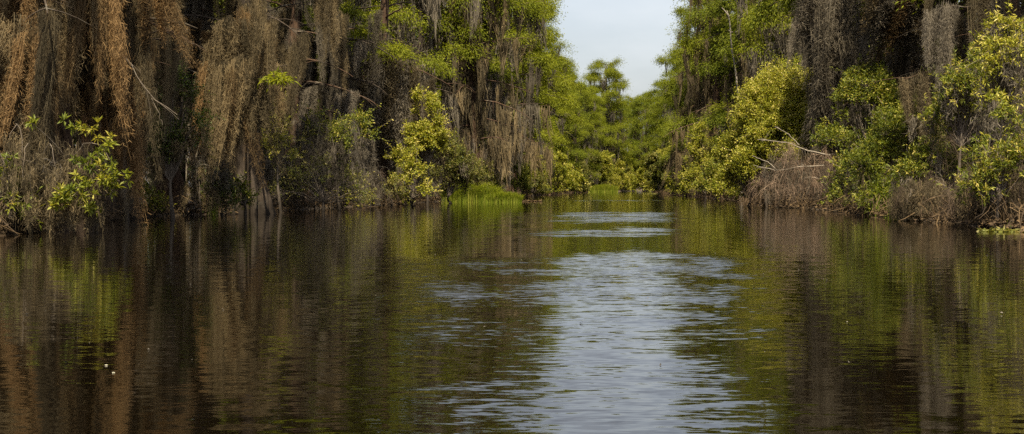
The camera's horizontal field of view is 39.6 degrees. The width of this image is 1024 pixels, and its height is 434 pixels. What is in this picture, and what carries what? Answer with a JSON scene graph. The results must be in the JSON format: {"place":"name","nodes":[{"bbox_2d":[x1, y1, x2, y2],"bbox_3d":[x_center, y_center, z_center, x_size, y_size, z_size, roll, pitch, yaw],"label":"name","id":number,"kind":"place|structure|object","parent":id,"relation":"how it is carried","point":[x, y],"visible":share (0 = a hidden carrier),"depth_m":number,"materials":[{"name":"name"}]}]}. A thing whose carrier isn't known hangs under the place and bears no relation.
{"place":"outdoors","nodes":[
{"label":"outdoors","id":0,"kind":"place"},
{"bbox_2d":[0,190,1023,433],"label":"water","id":1,"kind":"structure","parent":0,"point":[283,322],"depth_m":9.40,"materials":[{"name":"black liquid"}]},
{"bbox_2d":[0,159,48,232],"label":"shrub","id":2,"kind":"object","parent":1,"relation":"on","point":[17,204],"visible":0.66,"depth_m":27.03,"materials":[{"name":"green plant"}]},
{"bbox_2d":[0,123,114,233],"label":"dry brush","id":3,"kind":"object","parent":1,"relation":"on","point":[40,211],"visible":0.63,"depth_m":27.21,"materials":[{"name":"brown plant"}]},
{"bbox_2d":[1,112,133,231],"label":"shrub","id":4,"kind":"object","parent":1,"relation":"on","point":[62,194],"visible":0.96,"depth_m":26.82,"materials":[{"name":"green plant"}]},
{"bbox_2d":[123,79,163,219],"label":"shrub","id":5,"kind":"object","parent":1,"relation":"on","point":[126,179],"visible":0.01,"depth_m":38.03,"materials":[{"name":"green plant"}]},
{"bbox_2d":[125,60,224,218],"bbox_3d":[-9.284,-2.201,39.538,2.674,4.654,2.552,0,1,0],"label":"shrub","id":6,"kind":"object","parent":1,"relation":"on","point":[169,155],"visible":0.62,"depth_m":39.43,"materials":[{"name":"green plant"}]},
{"bbox_2d":[197,164,249,214],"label":"shrub","id":7,"kind":"object","parent":1,"relation":"on","point":[232,194],"visible":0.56,"depth_m":44.27,"materials":[{"name":"green plant"}]},
{"bbox_2d":[222,168,261,214],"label":"shrub","id":8,"kind":"object","parent":1,"relation":"on","point":[246,194],"visible":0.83,"depth_m":44.52,"materials":[{"name":"green plant"}]},
{"bbox_2d":[260,92,303,211],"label":"shrub","id":9,"kind":"object","parent":1,"relation":"on","point":[278,161],"visible":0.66,"depth_m":49.35,"materials":[{"name":"green plant"}]},
{"bbox_2d":[262,102,391,210],"bbox_3d":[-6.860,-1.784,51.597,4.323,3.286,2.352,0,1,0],"label":"shrub","id":10,"kind":"object","parent":1,"relation":"on","point":[322,199],"visible":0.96,"depth_m":51.70,"materials":[{"name":"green plant"}]},
{"bbox_2d":[299,100,393,209],"bbox_3d":[-6.165,-2.304,53.250,3.553,4.275,1.887,0,1,0],"label":"shrub","id":11,"kind":"object","parent":1,"relation":"on","point":[358,117],"visible":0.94,"depth_m":53.14,"materials":[{"name":"green plant"}]},
{"bbox_2d":[339,173,376,208],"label":"shrub","id":12,"kind":"object","parent":1,"relation":"on","point":[348,198],"visible":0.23,"depth_m":56.41,"materials":[{"name":"green plant"}]},
{"bbox_2d":[349,164,391,207],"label":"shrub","id":13,"kind":"object","parent":1,"relation":"on","point":[378,192],"visible":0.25,"depth_m":59.84,"materials":[{"name":"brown plant"}]},
{"bbox_2d":[375,167,415,205],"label":"shrub","id":14,"kind":"object","parent":1,"relation":"on","point":[395,183],"visible":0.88,"depth_m":65.84,"materials":[{"name":"green plant"}]},
{"bbox_2d":[383,138,442,204],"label":"shrub","id":15,"kind":"object","parent":1,"relation":"on","point":[410,163],"visible":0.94,"depth_m":67.18,"materials":[{"name":"green plant"}]},
{"bbox_2d":[400,83,456,204],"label":"shrub","id":16,"kind":"object","parent":1,"relation":"on","point":[430,134],"visible":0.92,"depth_m":69.51,"materials":[{"name":"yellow plant"}]},
{"bbox_2d":[424,125,497,202],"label":"shrub","id":17,"kind":"object","parent":1,"relation":"on","point":[461,165],"visible":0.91,"depth_m":74.44,"materials":[{"name":"green plant"}]},
{"bbox_2d":[437,181,507,201],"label":"sedge clump","id":18,"kind":"object","parent":1,"relation":"on","point":[478,195],"visible":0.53,"depth_m":79.55,"materials":[{"name":"green plant"}]},
{"bbox_2d":[402,0,547,189],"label":"cypress tree","id":19,"kind":"object","parent":1,"relation":"on","point":[500,145],"visible":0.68,"depth_m":87.57,"materials":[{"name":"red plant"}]},
{"bbox_2d":[484,157,511,191],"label":"shrub","id":20,"kind":"object","parent":1,"relation":"on","point":[494,180],"visible":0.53,"depth_m":91.82,"materials":[{"name":"green plant"}]},
{"bbox_2d":[484,191,524,202],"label":"sedge clump","id":21,"kind":"object","parent":1,"relation":"on","point":[505,197],"visible":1,"depth_m":77.46,"materials":[{"name":"green plant"}]},
{"bbox_2d":[588,184,619,191],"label":"sedge clump","id":22,"kind":"object","parent":1,"relation":"on","point":[603,188],"visible":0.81,"depth_m":212.68,"materials":[{"name":"green plant"}]},
{"bbox_2d":[673,120,718,197],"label":"shrub","id":23,"kind":"object","parent":1,"relation":"on","point":[693,146],"visible":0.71,"depth_m":105.55,"materials":[{"name":"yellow plant"}]},
{"bbox_2d":[705,103,790,205],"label":"shrub","id":24,"kind":"object","parent":1,"relation":"on","point":[729,144],"visible":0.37,"depth_m":64.53,"materials":[{"name":"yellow plant"}]},
{"bbox_2d":[720,96,814,206],"bbox_3d":[11.435,-2.851,62.324,4.364,4.975,2.503,0,1,-8],"label":"shrub","id":25,"kind":"object","parent":1,"relation":"on","point":[750,146],"visible":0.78,"depth_m":62.03,"materials":[{"name":"green plant"}]},
{"bbox_2d":[848,151,905,213],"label":"shrub","id":26,"kind":"object","parent":1,"relation":"on","point":[862,200],"visible":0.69,"depth_m":42.85,"materials":[{"name":"green plant"}]},
{"bbox_2d":[864,165,905,215],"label":"shrub","id":27,"kind":"object","parent":1,"relation":"on","point":[880,193],"visible":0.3,"depth_m":42.69,"materials":[{"name":"green plant"}]},
{"bbox_2d":[977,225,1023,231],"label":"floating strip","id":28,"kind":"object","parent":1,"relation":"on","point":[997,229],"visible":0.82,"depth_m":28.15,"materials":[{"name":"green plant"}]},
{"bbox_2d":[0,187,1023,233],"bbox_3d":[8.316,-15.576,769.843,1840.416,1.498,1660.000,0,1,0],"label":"ground","id":29,"kind":"structure","parent":0,"point":[189,201],"depth_m":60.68,"materials":[{"name":"brown plant"}]},
{"bbox_2d":[0,0,136,230],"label":"cypress tree","id":30,"kind":"object","parent":29,"relation":"on","point":[34,55],"visible":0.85,"depth_m":28.45,"materials":[{"name":"brown plant"}]},
{"bbox_2d":[70,93,156,182],"bbox_3d":[-16.049,-9.222,54.105,8.162,18.879,8.598,-1,1,-34],"label":"cypress tree","id":31,"kind":"object","parent":29,"relation":"on","point":[83,136],"visible":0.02,"depth_m":54.10,"materials":[{"name":"red plant"}]},
{"bbox_2d":[34,0,205,226],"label":"cypress tree","id":32,"kind":"object","parent":29,"relation":"on","point":[144,64],"visible":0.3,"depth_m":32.08,"materials":[{"name":"red plant"}]},
{"bbox_2d":[72,0,204,219],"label":"cypress tree","id":33,"kind":"object","parent":29,"relation":"on","point":[162,71],"visible":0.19,"depth_m":37.74,"materials":[{"name":"brown plant"}]},
{"bbox_2d":[140,180,174,215],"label":"shrub","id":34,"kind":"object","parent":29,"relation":"on","point":[148,193],"visible":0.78,"depth_m":42.63,"materials":[{"name":"green plant"}]},
{"bbox_2d":[148,0,221,207],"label":"cypress tree","id":35,"kind":"object","parent":29,"relation":"on","point":[200,7],"visible":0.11,"depth_m":47.21,"materials":[{"name":"red plant"}]},
{"bbox_2d":[177,148,244,214],"bbox_3d":[-9.294,-1.050,43.971,2.454,2.177,1.859,0,1,0],"label":"dry brush","id":36,"kind":"object","parent":29,"relation":"on","point":[222,175],"visible":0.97,"depth_m":43.84,"materials":[{"name":"brown plant"}]},
{"bbox_2d":[161,0,341,213],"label":"cypress tree","id":37,"kind":"object","parent":29,"relation":"on","point":[246,39],"visible":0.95,"depth_m":41.96,"materials":[{"name":"brown plant"}]},
{"bbox_2d":[191,0,316,179],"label":"cypress tree","id":38,"kind":"object","parent":29,"relation":"on","point":[274,113],"visible":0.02,"depth_m":70.56,"materials":[{"name":"red plant"}]},
{"bbox_2d":[181,0,355,196],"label":"cypress tree","id":39,"kind":"object","parent":29,"relation":"on","point":[222,4],"visible":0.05,"depth_m":62.83,"materials":[{"name":"brown plant"}]},
{"bbox_2d":[218,0,378,204],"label":"cypress tree","id":40,"kind":"object","parent":29,"relation":"on","point":[346,103],"visible":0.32,"depth_m":57.64,"materials":[{"name":"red plant"}]},
{"bbox_2d":[265,0,376,190],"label":"cypress tree","id":41,"kind":"object","parent":29,"relation":"on","point":[344,4],"visible":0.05,"depth_m":77.98,"materials":[{"name":"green plant"}]},
{"bbox_2d":[282,0,401,206],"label":"cypress tree","id":42,"kind":"object","parent":29,"relation":"on","point":[334,76],"visible":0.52,"depth_m":61.32,"materials":[{"name":"brown plant"}]},
{"bbox_2d":[312,0,417,190],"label":"cypress tree","id":43,"kind":"object","parent":29,"relation":"on","point":[375,3],"visible":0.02,"depth_m":86.61,"materials":[{"name":"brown plant"}]},
{"bbox_2d":[322,0,467,203],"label":"cypress tree","id":44,"kind":"object","parent":29,"relation":"on","point":[397,80],"visible":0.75,"depth_m":70.70,"materials":[{"name":"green plant"}]},
{"bbox_2d":[356,0,495,197],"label":"cypress tree","id":45,"kind":"object","parent":29,"relation":"on","point":[430,60],"visible":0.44,"depth_m":86.05,"materials":[{"name":"green plant"}]},
{"bbox_2d":[394,0,529,187],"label":"cypress tree","id":46,"kind":"object","parent":29,"relation":"on","point":[495,77],"visible":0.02,"depth_m":92.09,"materials":[{"name":"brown plant"}]},
{"bbox_2d":[435,0,563,191],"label":"cypress tree","id":47,"kind":"object","parent":29,"relation":"on","point":[530,109],"visible":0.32,"depth_m":100.84,"materials":[{"name":"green plant"}]},
{"bbox_2d":[504,161,535,192],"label":"shrub","id":48,"kind":"object","parent":29,"relation":"on","point":[516,180],"visible":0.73,"depth_m":111.62,"materials":[{"name":"green plant"}]},
{"bbox_2d":[486,0,567,196],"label":"cypress tree","id":49,"kind":"object","parent":29,"relation":"on","point":[533,150],"visible":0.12,"depth_m":117.77,"materials":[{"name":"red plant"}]},
{"bbox_2d":[36,0,1023,198],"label":"background woods","id":50,"kind":"object","parent":29,"relation":"on","point":[181,169],"visible":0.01,"depth_m":69.14,"materials":[{"name":"green plant"}]},
{"bbox_2d":[521,137,548,194],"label":"shrub","id":51,"kind":"object","parent":29,"relation":"on","point":[532,179],"visible":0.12,"depth_m":131.31,"materials":[{"name":"green plant"}]},
{"bbox_2d":[520,160,552,195],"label":"shrub","id":52,"kind":"object","parent":29,"relation":"on","point":[543,188],"visible":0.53,"depth_m":127.68,"materials":[{"name":"green plant"}]},
{"bbox_2d":[515,22,577,175],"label":"cypress tree","id":53,"kind":"object","parent":29,"relation":"on","point":[565,65],"visible":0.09,"depth_m":150.44,"materials":[{"name":"green plant"}]},
{"bbox_2d":[512,0,586,176],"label":"cypress tree","id":54,"kind":"object","parent":29,"relation":"on","point":[553,78],"visible":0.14,"depth_m":129.88,"materials":[{"name":"green plant"}]},
{"bbox_2d":[535,151,580,194],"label":"shrub","id":55,"kind":"object","parent":29,"relation":"on","point":[568,178],"visible":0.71,"depth_m":145.34,"materials":[{"name":"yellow plant"}]},
{"bbox_2d":[538,48,588,176],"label":"cypress tree","id":56,"kind":"object","parent":29,"relation":"on","point":[570,116],"visible":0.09,"depth_m":172.57,"materials":[{"name":"green plant"}]},
{"bbox_2d":[544,71,594,168],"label":"cypress tree","id":57,"kind":"object","parent":29,"relation":"on","point":[574,152],"visible":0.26,"depth_m":195.63,"materials":[{"name":"green plant"}]},
{"bbox_2d":[562,146,590,190],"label":"shrub","id":58,"kind":"object","parent":29,"relation":"on","point":[577,167],"visible":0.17,"depth_m":194.69,"materials":[{"name":"green plant"}]},
{"bbox_2d":[566,161,594,192],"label":"shrub","id":59,"kind":"object","parent":29,"relation":"on","point":[589,175],"visible":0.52,"depth_m":195.17,"materials":[{"name":"green plant"}]},
{"bbox_2d":[567,80,607,184],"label":"cypress tree","id":60,"kind":"object","parent":29,"relation":"on","point":[589,133],"visible":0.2,"depth_m":221.36,"materials":[{"name":"green plant"}]},
{"bbox_2d":[573,83,619,175],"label":"cypress tree","id":61,"kind":"object","parent":29,"relation":"on","point":[599,138],"visible":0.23,"depth_m":236.93,"materials":[{"name":"green plant"}]},
{"bbox_2d":[588,154,610,186],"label":"shrub","id":62,"kind":"object","parent":29,"relation":"on","point":[603,180],"visible":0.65,"depth_m":230.25,"materials":[{"name":"green plant"}]},
{"bbox_2d":[591,149,614,184],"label":"shrub","id":63,"kind":"object","parent":29,"relation":"on","point":[606,158],"visible":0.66,"depth_m":231.11,"materials":[{"name":"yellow plant"}]},
{"bbox_2d":[579,57,642,175],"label":"cypress tree","id":64,"kind":"object","parent":29,"relation":"on","point":[610,71],"visible":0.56,"depth_m":250.90,"materials":[{"name":"green plant"}]},
{"bbox_2d":[607,161,621,186],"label":"shrub","id":65,"kind":"object","parent":29,"relation":"on","point":[616,180],"visible":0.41,"depth_m":246.30,"materials":[{"name":"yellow plant"}]},
{"bbox_2d":[608,159,633,189],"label":"shrub","id":66,"kind":"object","parent":29,"relation":"on","point":[619,167],"visible":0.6,"depth_m":251.16,"materials":[{"name":"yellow plant"}]},
{"bbox_2d":[615,98,644,164],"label":"cypress tree","id":67,"kind":"object","parent":29,"relation":"on","point":[627,109],"visible":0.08,"depth_m":299.11,"materials":[{"name":"green plant"}]},
{"bbox_2d":[624,93,655,152],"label":"cypress tree","id":68,"kind":"object","parent":29,"relation":"on","point":[628,97],"visible":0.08,"depth_m":316.71,"materials":[{"name":"green plant"}]},
{"bbox_2d":[624,91,659,190],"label":"cypress tree","id":69,"kind":"object","parent":29,"relation":"on","point":[634,112],"visible":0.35,"depth_m":284.54,"materials":[{"name":"green plant"}]},
{"bbox_2d":[630,155,655,191],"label":"shrub","id":70,"kind":"object","parent":29,"relation":"on","point":[640,173],"visible":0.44,"depth_m":235.47,"materials":[{"name":"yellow plant"}]},
{"bbox_2d":[643,151,660,187],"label":"shrub","id":71,"kind":"object","parent":29,"relation":"on","point":[651,158],"visible":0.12,"depth_m":183.15,"materials":[{"name":"green plant"}]},
{"bbox_2d":[634,79,673,166],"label":"cypress tree","id":72,"kind":"object","parent":29,"relation":"on","point":[653,128],"visible":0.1,"depth_m":236.88,"materials":[{"name":"green plant"}]},
{"bbox_2d":[649,160,667,190],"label":"shrub","id":73,"kind":"object","parent":29,"relation":"on","point":[653,168],"visible":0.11,"depth_m":176.68,"materials":[{"name":"green plant"}]},
{"bbox_2d":[657,155,671,187],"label":"shrub","id":74,"kind":"object","parent":29,"relation":"on","point":[662,169],"visible":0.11,"depth_m":168.73,"materials":[{"name":"green plant"}]},
{"bbox_2d":[641,56,689,155],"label":"cypress tree","id":75,"kind":"object","parent":29,"relation":"on","point":[670,72],"visible":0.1,"depth_m":199.07,"materials":[{"name":"green plant"}]},
{"bbox_2d":[644,35,701,187],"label":"cypress tree","id":76,"kind":"object","parent":29,"relation":"on","point":[662,59],"visible":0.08,"depth_m":169.37,"materials":[{"name":"green plant"}]},
{"bbox_2d":[664,161,695,194],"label":"shrub","id":77,"kind":"object","parent":29,"relation":"on","point":[673,187],"visible":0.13,"depth_m":131.83,"materials":[{"name":"green plant"}]},
{"bbox_2d":[651,0,725,184],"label":"cypress tree","id":78,"kind":"object","parent":29,"relation":"on","point":[687,113],"visible":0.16,"depth_m":141.52,"materials":[{"name":"green plant"}]},
{"bbox_2d":[676,148,702,195],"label":"shrub","id":79,"kind":"object","parent":29,"relation":"on","point":[687,185],"visible":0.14,"depth_m":124.94,"materials":[{"name":"green plant"}]},
{"bbox_2d":[662,0,739,185],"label":"cypress tree","id":80,"kind":"object","parent":29,"relation":"on","point":[714,94],"visible":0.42,"depth_m":123.79,"materials":[{"name":"green plant"}]},
{"bbox_2d":[685,155,738,198],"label":"shrub","id":81,"kind":"object","parent":29,"relation":"on","point":[700,182],"visible":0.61,"depth_m":97.60,"materials":[{"name":"green plant"}]},
{"bbox_2d":[680,0,757,146],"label":"cypress tree","id":82,"kind":"object","parent":29,"relation":"on","point":[714,68],"visible":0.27,"depth_m":112.18,"materials":[{"name":"green plant"}]},
{"bbox_2d":[698,12,760,193],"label":"cypress tree","id":83,"kind":"object","parent":29,"relation":"on","point":[717,107],"visible":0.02,"depth_m":121.75,"materials":[{"name":"green plant"}]},
{"bbox_2d":[722,8,743,200],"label":"dead snag","id":84,"kind":"object","parent":29,"relation":"on","point":[734,65],"visible":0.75,"depth_m":89.77,"materials":[{"name":"grey wood"}]},
{"bbox_2d":[717,135,784,194],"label":"shrub","id":85,"kind":"object","parent":29,"relation":"on","point":[753,177],"visible":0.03,"depth_m":89.73,"materials":[{"name":"green plant"}]},
{"bbox_2d":[712,0,797,192],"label":"cypress tree","id":86,"kind":"object","parent":29,"relation":"on","point":[741,78],"visible":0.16,"depth_m":100.00,"materials":[{"name":"green plant"}]},
{"bbox_2d":[725,55,853,197],"bbox_3d":[12.551,-3.818,63.255,6.095,6.861,3.562,0,1,0],"label":"shrub","id":87,"kind":"object","parent":29,"relation":"on","point":[785,97],"visible":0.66,"depth_m":62.68,"materials":[{"name":"green plant"}]},
{"bbox_2d":[724,0,856,196],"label":"cypress tree","id":88,"kind":"object","parent":29,"relation":"on","point":[756,53],"visible":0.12,"depth_m":87.50,"materials":[{"name":"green plant"}]},
{"bbox_2d":[735,126,856,207],"bbox_3d":[12.084,-2.019,60.245,5.407,3.635,3.773,0,1,0],"label":"dry brush","id":89,"kind":"object","parent":29,"relation":"on","point":[791,182],"visible":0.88,"depth_m":60.19,"materials":[{"name":"brown plant"}]},
{"bbox_2d":[739,0,884,193],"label":"cypress tree","id":90,"kind":"object","parent":29,"relation":"on","point":[827,27],"visible":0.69,"depth_m":59.99,"materials":[{"name":"grey plant"}]},
{"bbox_2d":[813,127,875,208],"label":"shrub","id":91,"kind":"object","parent":29,"relation":"on","point":[835,191],"visible":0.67,"depth_m":49.81,"materials":[{"name":"green plant"}]},
{"bbox_2d":[798,0,895,196],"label":"cypress tree","id":92,"kind":"object","parent":29,"relation":"on","point":[864,35],"visible":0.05,"depth_m":65.10,"materials":[{"name":"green plant"}]},
{"bbox_2d":[817,124,876,202],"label":"shrub","id":93,"kind":"object","parent":29,"relation":"on","point":[854,187],"visible":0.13,"depth_m":54.72,"materials":[{"name":"green plant"}]},
{"bbox_2d":[809,53,926,197],"bbox_3d":[13.698,-3.254,54.405,5.211,6.124,2.567,0,1,0],"label":"shrub","id":94,"kind":"object","parent":29,"relation":"on","point":[884,92],"visible":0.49,"depth_m":54.20,"materials":[{"name":"green plant"}]},
{"bbox_2d":[829,0,969,185],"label":"cypress tree","id":95,"kind":"object","parent":29,"relation":"on","point":[891,25],"visible":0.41,"depth_m":53.92,"materials":[{"name":"grey plant"}]},
{"bbox_2d":[831,94,970,210],"bbox_3d":[12.300,-2.047,43.691,5.062,4.191,2.500,0,1,0],"label":"shrub","id":96,"kind":"object","parent":29,"relation":"on","point":[866,156],"visible":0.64,"depth_m":43.44,"materials":[{"name":"green plant"}]},
{"bbox_2d":[864,0,982,187],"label":"cypress tree","id":97,"kind":"object","parent":29,"relation":"on","point":[910,69],"visible":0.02,"depth_m":56.16,"materials":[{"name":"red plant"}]},
{"bbox_2d":[879,126,976,195],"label":"shrub","id":98,"kind":"object","parent":29,"relation":"on","point":[911,165],"visible":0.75,"depth_m":38.66,"materials":[{"name":"green plant"}]},
{"bbox_2d":[885,168,971,220],"bbox_3d":[10.922,-0.594,37.307,2.599,1.781,2.250,0,1,8],"label":"dry brush","id":99,"kind":"object","parent":29,"relation":"on","point":[902,202],"visible":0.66,"depth_m":37.13,"materials":[{"name":"brown plant"}]},
{"bbox_2d":[895,39,975,173],"bbox_3d":[13.593,-2.958,44.797,2.620,5.945,2.216,-1,1,-27],"label":"shrub","id":100,"kind":"object","parent":29,"relation":"on","point":[941,88],"visible":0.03,"depth_m":44.65,"materials":[{"name":"green plant"}]},
{"bbox_2d":[893,0,992,190],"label":"cypress tree","id":101,"kind":"object","parent":29,"relation":"on","point":[937,30],"visible":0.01,"depth_m":51.55,"materials":[{"name":"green plant"}]},
{"bbox_2d":[870,0,1023,171],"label":"cypress tree","id":102,"kind":"object","parent":29,"relation":"on","point":[947,25],"visible":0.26,"depth_m":42.14,"materials":[{"name":"grey plant"}]},
{"bbox_2d":[901,31,1017,185],"bbox_3d":[11.972,-2.368,37.797,3.189,5.062,3.051,0,1,20],"label":"shrub","id":103,"kind":"object","parent":29,"relation":"on","point":[957,87],"visible":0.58,"depth_m":37.77,"materials":[{"name":"green plant"}]},
{"bbox_2d":[932,90,1023,226],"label":"shrub","id":104,"kind":"object","parent":29,"relation":"on","point":[997,166],"visible":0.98,"depth_m":31.44,"materials":[{"name":"green plant"}]},
{"bbox_2d":[935,151,1023,223],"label":"dry brush","id":105,"kind":"object","parent":29,"relation":"on","point":[964,213],"visible":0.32,"depth_m":32.77,"materials":[{"name":"brown plant"}]},
{"bbox_2d":[956,0,1023,208],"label":"shrub","id":106,"kind":"object","parent":29,"relation":"on","point":[1004,63],"visible":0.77,"depth_m":33.55,"materials":[{"name":"green plant"}]},
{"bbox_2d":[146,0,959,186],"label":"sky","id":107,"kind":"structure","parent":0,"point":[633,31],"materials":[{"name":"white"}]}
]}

